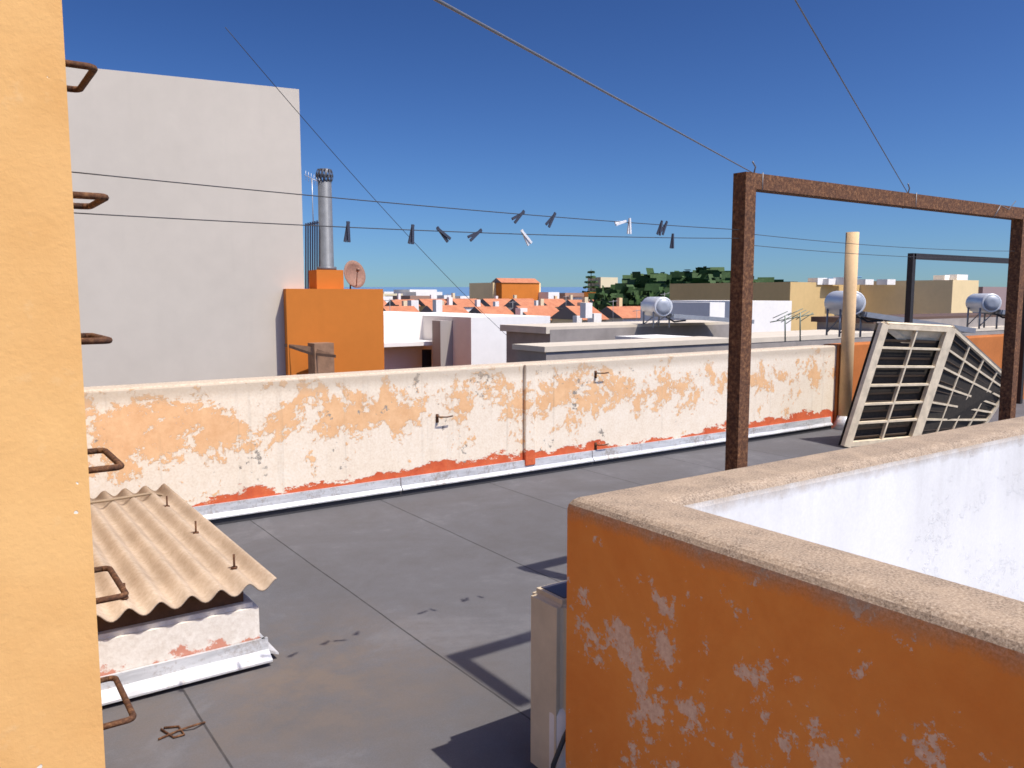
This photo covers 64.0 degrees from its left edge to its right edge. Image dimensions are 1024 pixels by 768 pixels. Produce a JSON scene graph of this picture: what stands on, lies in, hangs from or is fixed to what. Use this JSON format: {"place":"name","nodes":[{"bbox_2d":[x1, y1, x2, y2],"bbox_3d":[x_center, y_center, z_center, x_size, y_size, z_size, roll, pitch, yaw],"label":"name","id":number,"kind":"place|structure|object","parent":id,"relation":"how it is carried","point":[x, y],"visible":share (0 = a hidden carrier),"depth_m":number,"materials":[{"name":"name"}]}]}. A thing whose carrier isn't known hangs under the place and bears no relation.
{"place":"outdoors","nodes":[
{"label":"outdoors","id":0,"kind":"place"},
{"bbox_2d":[304,287,587,295],"bbox_3d":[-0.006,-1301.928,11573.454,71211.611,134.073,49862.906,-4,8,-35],"label":"sea","id":1,"kind":"structure","parent":0,"point":[450,290],"depth_m":5016.36,"materials":[{"name":"blue liquid"}]},
{"bbox_2d":[383,311,549,369],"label":"white house","id":2,"kind":"structure","parent":0,"point":[423,339],"depth_m":24.88,"materials":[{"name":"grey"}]},
{"bbox_2d":[62,0,1023,286],"label":"sky","id":3,"kind":"structure","parent":0,"point":[421,102],"materials":[{"name":"blue"}]},
{"bbox_2d":[102,399,1023,767],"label":"roof deck","id":4,"kind":"structure","parent":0,"point":[396,631],"depth_m":3.89,"materials":[{"name":"grey concrete"}]},
{"bbox_2d":[0,0,104,767],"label":"stair tower","id":5,"kind":"structure","parent":4,"relation":"on","point":[50,702],"depth_m":1.93,"materials":[{"name":"orange paint"}]},
{"bbox_2d":[65,59,136,729],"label":"ladder rungs","id":6,"kind":"object","parent":5,"relation":"attached to","point":[94,338],"visible":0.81,"depth_m":2.26,"materials":[{"name":"brown metal"}]},
{"bbox_2d":[71,27,982,334],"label":"peg lines","id":7,"kind":"object","parent":5,"relation":"on","point":[437,207],"visible":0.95,"depth_m":2.85,"materials":[{"name":"grey metal"}]},
{"bbox_2d":[343,210,673,248],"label":"clothespins","id":8,"kind":"object","parent":7,"relation":"attached to","point":[472,236],"visible":1,"depth_m":2.85,"materials":[{"name":"grey plastic"}]},
{"bbox_2d":[521,218,631,245],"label":"clothespins","id":9,"kind":"object","parent":7,"relation":"attached to","point":[528,240],"visible":1,"depth_m":3.29,"materials":[{"name":"white plastic"}]},
{"bbox_2d":[98,592,259,675],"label":"low wall","id":10,"kind":"structure","parent":4,"relation":"on","point":[145,643],"depth_m":3.38,"materials":[{"name":"white paint"}]},
{"bbox_2d":[97,590,242,631],"bbox_3d":[-2.149,0.864,4.057,1.040,0.065,1.920,-4,8,-35],"label":"gap under roof","id":11,"kind":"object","parent":10,"relation":"on","point":[128,617],"visible":0.11,"depth_m":3.39,"materials":[{"name":"black"}]},
{"bbox_2d":[90,483,276,622],"bbox_3d":[-2.019,0.792,4.141,0.957,0.061,2.120,-4,8,-35],"label":"corrugated sheet","id":12,"kind":"object","parent":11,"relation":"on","point":[152,550],"visible":0.53,"depth_m":3.89,"materials":[{"name":"beige plastic"}]},
{"bbox_2d":[90,492,162,503],"bbox_3d":[-2.428,0.802,4.931,0.382,0.356,1.016,2,7,18],"label":"old hose","id":13,"kind":"object","parent":12,"relation":"on","point":[121,498],"visible":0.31,"depth_m":4.86,"materials":[{"name":"brown rubber"}]},
{"bbox_2d":[121,496,236,599],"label":"roofing bolts","id":14,"kind":"object","parent":12,"relation":"on","point":[197,532],"visible":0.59,"depth_m":4.18,"materials":[{"name":"brown metal"}]},
{"bbox_2d":[100,633,278,705],"bbox_3d":[-2.070,1.099,4.080,1.165,0.088,2.075,-4,8,-35],"label":"flashing","id":15,"kind":"object","parent":10,"relation":"on","point":[154,677],"visible":0.6,"depth_m":3.38,"materials":[{"name":"white metal"}]},
{"bbox_2d":[158,721,205,739],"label":"wire scraps","id":16,"kind":"object","parent":4,"relation":"on","point":[176,731],"visible":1,"depth_m":3.01,"materials":[{"name":"brown metal"}]},
{"bbox_2d":[84,345,836,506],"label":"parapet","id":17,"kind":"structure","parent":4,"relation":"on","point":[199,443],"depth_m":6.53,"materials":[{"name":"paint"}]},
{"bbox_2d":[193,417,832,519],"bbox_3d":[0.653,0.681,7.598,7.742,0.098,0.046,-4,8,-35],"label":"parapet flashing","id":18,"kind":"object","parent":17,"relation":"attached to","point":[259,504],"visible":0.74,"depth_m":6.86,"materials":[{"name":"silver metal"}]},
{"bbox_2d":[436,371,608,449],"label":"wall hooks","id":19,"kind":"object","parent":17,"relation":"attached to","point":[595,443],"visible":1,"depth_m":7.62,"materials":[{"name":"metal"}]},
{"bbox_2d":[524,364,535,465],"bbox_3d":[0.154,0.273,7.217,0.110,0.896,0.039,-4,8,-35],"label":"wall pilaster","id":20,"kind":"object","parent":17,"relation":"attached to","point":[529,406],"visible":1,"depth_m":7.20,"materials":[{"name":"paint"}]},
{"bbox_2d":[209,425,831,525],"bbox_3d":[0.339,0.767,7.400,8.500,0.075,0.028,-4,8,-35],"label":"membrane upstand","id":21,"kind":"object","parent":4,"relation":"on","point":[254,516],"visible":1,"depth_m":6.92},
{"bbox_2d":[531,582,566,767],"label":"old air conditioner","id":22,"kind":"object","parent":4,"relation":"on","point":[548,636],"visible":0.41,"depth_m":2.63,"materials":[{"name":"grey metal"}]},
{"bbox_2d":[541,580,566,598],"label":"old air conditioner panels","id":23,"kind":"object","parent":22,"relation":"attached to","point":[559,589],"visible":0.18,"depth_m":2.67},
{"bbox_2d":[549,708,565,767],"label":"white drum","id":24,"kind":"object","parent":4,"relation":"on","point":[561,722],"visible":0.23,"depth_m":2.61,"materials":[{"name":"white plastic"}]},
{"bbox_2d":[551,729,565,767],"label":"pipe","id":25,"kind":"object","parent":4,"relation":"on","point":[558,751],"visible":0.58,"depth_m":2.58,"materials":[{"name":"metal"}]},
{"bbox_2d":[832,415,846,429],"bbox_3d":[3.994,0.458,9.850,0.300,0.160,0.300,-4,8,-35],"label":"vent pipe collar","id":26,"kind":"object","parent":4,"relation":"on","point":[839,423],"visible":0.48,"depth_m":9.78,"materials":[{"name":"silver metal"}]},
{"bbox_2d":[838,232,858,415],"bbox_3d":[3.994,-0.621,9.733,0.148,2.330,0.148,-4,8,-35],"label":"vent pipe","id":27,"kind":"object","parent":4,"relation":"on","point":[848,329],"visible":0.83,"depth_m":9.67,"materials":[{"name":"paint"}]},
{"bbox_2d":[725,172,1023,469],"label":"clothes frame","id":28,"kind":"object","parent":4,"relation":"on","point":[746,185],"visible":0.71,"depth_m":3.99,"materials":[{"name":"brown metal"}]},
{"bbox_2d":[434,0,1015,216],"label":"clothesline","id":29,"kind":"object","parent":28,"relation":"attached to","point":[459,12],"visible":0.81,"depth_m":1.78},
{"bbox_2d":[841,321,1000,447],"bbox_3d":[4.770,-0.049,9.116,2.819,1.341,0.309,-3,7,-29],"label":"lattice frame","id":30,"kind":"object","parent":4,"relation":"on","point":[944,335],"visible":0.8,"depth_m":8.84,"materials":[{"name":"beige metal"}]},
{"bbox_2d":[838,323,1000,445],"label":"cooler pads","id":31,"kind":"object","parent":30,"relation":"in","point":[966,405],"visible":0.5,"depth_m":9.01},
{"bbox_2d":[854,332,1000,438],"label":"cooler louvres","id":32,"kind":"object","parent":30,"relation":"attached to","point":[897,375],"visible":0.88,"depth_m":8.85,"materials":[{"name":"grey metal"}]},
{"bbox_2d":[823,334,1023,422],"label":"orange wall","id":33,"kind":"structure","parent":4,"relation":"on","point":[990,346],"depth_m":10.08,"materials":[{"name":"orange paint"}]},
{"bbox_2d":[904,253,1023,403],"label":"clothes frame","id":34,"kind":"object","parent":4,"relation":"on","point":[910,283],"visible":0.67,"depth_m":10.54,"materials":[{"name":"paint"}]},
{"bbox_2d":[565,675,565,708],"bbox_3d":[0.212,0.968,2.612,0.105,0.110,0.008,-4,8,-35],"label":"old air conditioner plate","id":35,"kind":"object","parent":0,"point":[565,691],"visible":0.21,"depth_m":2.58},
{"bbox_2d":[565,416,1023,767],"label":"terrace wall","id":36,"kind":"structure","parent":0,"point":[859,607],"depth_m":2.10,"materials":[{"name":"orange paint"}]},
{"bbox_2d":[640,274,1006,331],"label":"buildings","id":37,"kind":"structure","parent":0,"point":[939,294],"depth_m":70.86,"materials":[{"name":"beige paint"}]},
{"label":"ground","id":38,"kind":"structure","parent":0,"visible":0},
{"bbox_2d":[66,67,303,386],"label":"building wall","id":39,"kind":"structure","parent":38,"relation":"on","point":[161,300],"depth_m":17.59,"materials":[{"name":"white paint"}]},
{"bbox_2d":[283,289,383,374],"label":"orange building","id":40,"kind":"structure","parent":38,"relation":"on","point":[349,323],"depth_m":18.85,"materials":[{"name":"orange paint"}]},
{"bbox_2d":[284,342,335,373],"bbox_3d":[-4.321,-0.398,18.307,1.608,1.050,0.558,4,8,35],"label":"timber canopy","id":41,"kind":"object","parent":40,"relation":"attached to","point":[321,356],"visible":0.82,"depth_m":18.08,"materials":[{"name":"brown wood"}]},
{"bbox_2d":[305,220,317,288],"bbox_3d":[-4.876,-3.209,20.272,0.540,1.728,0.042,0,6,0],"label":"roof railing","id":42,"kind":"object","parent":40,"relation":"on","point":[307,252],"visible":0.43,"depth_m":20.25,"materials":[{"name":"grey metal"}]},
{"bbox_2d":[305,172,319,224],"bbox_3d":[-5.004,-4.680,20.613,0.413,1.352,0.022,0,6,1],"label":"tv aerial","id":43,"kind":"object","parent":40,"relation":"on","point":[312,192],"visible":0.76,"depth_m":20.58,"materials":[{"name":"silver metal"}]},
{"bbox_2d":[309,270,343,288],"bbox_3d":[-4.381,-2.449,19.307,0.712,0.459,0.770,-4,8,-35],"label":"chimney base","id":44,"kind":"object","parent":40,"relation":"on","point":[326,279],"depth_m":19.02,"materials":[{"name":"orange paint"}]},
{"bbox_2d":[317,181,336,269],"bbox_3d":[-4.362,-3.691,19.181,0.458,2.036,0.458,-4,8,-35],"label":"chimney pipe","id":45,"kind":"object","parent":44,"relation":"on","point":[326,249],"visible":0.89,"depth_m":19.06,"materials":[{"name":"silver metal"}]},
{"bbox_2d":[315,168,332,181],"bbox_3d":[-4.362,-4.855,19.055,0.405,0.306,0.407,-4,8,-35],"label":"chimney cowl","id":46,"kind":"object","parent":45,"relation":"on","point":[318,175],"visible":0.98,"depth_m":18.92,"materials":[{"name":"silver metal"}]},
{"bbox_2d":[344,260,365,288],"bbox_3d":[-3.730,-2.556,19.335,0.427,0.733,0.601,0,6,4],"label":"satellite dish","id":47,"kind":"object","parent":40,"relation":"on","point":[354,274],"visible":0.95,"depth_m":19.45,"materials":[{"name":"metal"}]},
{"bbox_2d":[383,277,640,322],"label":"town","id":48,"kind":"object","parent":38,"relation":"on","point":[519,293],"visible":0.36,"depth_m":150.35,"materials":[{"name":"orange"}]},
{"bbox_2d":[384,292,669,322],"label":"town roof clutter","id":49,"kind":"object","parent":48,"relation":"on","point":[586,311],"visible":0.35,"depth_m":88.05,"materials":[{"name":"beige"}]},
{"bbox_2d":[582,266,783,310],"bbox_3d":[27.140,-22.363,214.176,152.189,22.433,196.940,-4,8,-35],"label":"tree","id":50,"kind":"object","parent":48,"relation":"on","point":[634,288],"depth_m":109.82,"materials":[{"name":"green plant"}]},
{"bbox_2d":[500,313,1004,362],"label":"neighbour flat roofs","id":51,"kind":"structure","parent":38,"relation":"on","point":[542,342],"depth_m":17.97,"materials":[{"name":"grey"}]},
{"bbox_2d":[641,297,753,327],"bbox_3d":[4.122,-1.654,18.710,2.342,0.672,1.450,-1,6,-12],"label":"solar heater","id":52,"kind":"object","parent":51,"relation":"on","point":[658,307],"visible":0.99,"depth_m":17.98,"materials":[{"name":"grey"}]},
{"bbox_2d":[770,308,813,340],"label":"roof aerials","id":53,"kind":"object","parent":51,"relation":"on","point":[792,318],"visible":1,"depth_m":15.95,"materials":[{"name":"grey metal"}]},
{"bbox_2d":[824,291,975,336],"bbox_3d":[6.973,-1.298,15.039,2.345,0.819,1.450,0,6,1],"label":"solar heater","id":54,"kind":"object","parent":51,"relation":"on","point":[833,302],"visible":0.58,"depth_m":14.44,"materials":[{"name":"grey"}]},
{"bbox_2d":[965,293,1004,328],"bbox_3d":[10.928,-1.553,17.392,2.307,0.733,1.450,1,6,8],"label":"solar heater","id":55,"kind":"object","parent":51,"relation":"on","point":[985,303],"visible":0.95,"depth_m":17.03,"materials":[{"name":"grey"}]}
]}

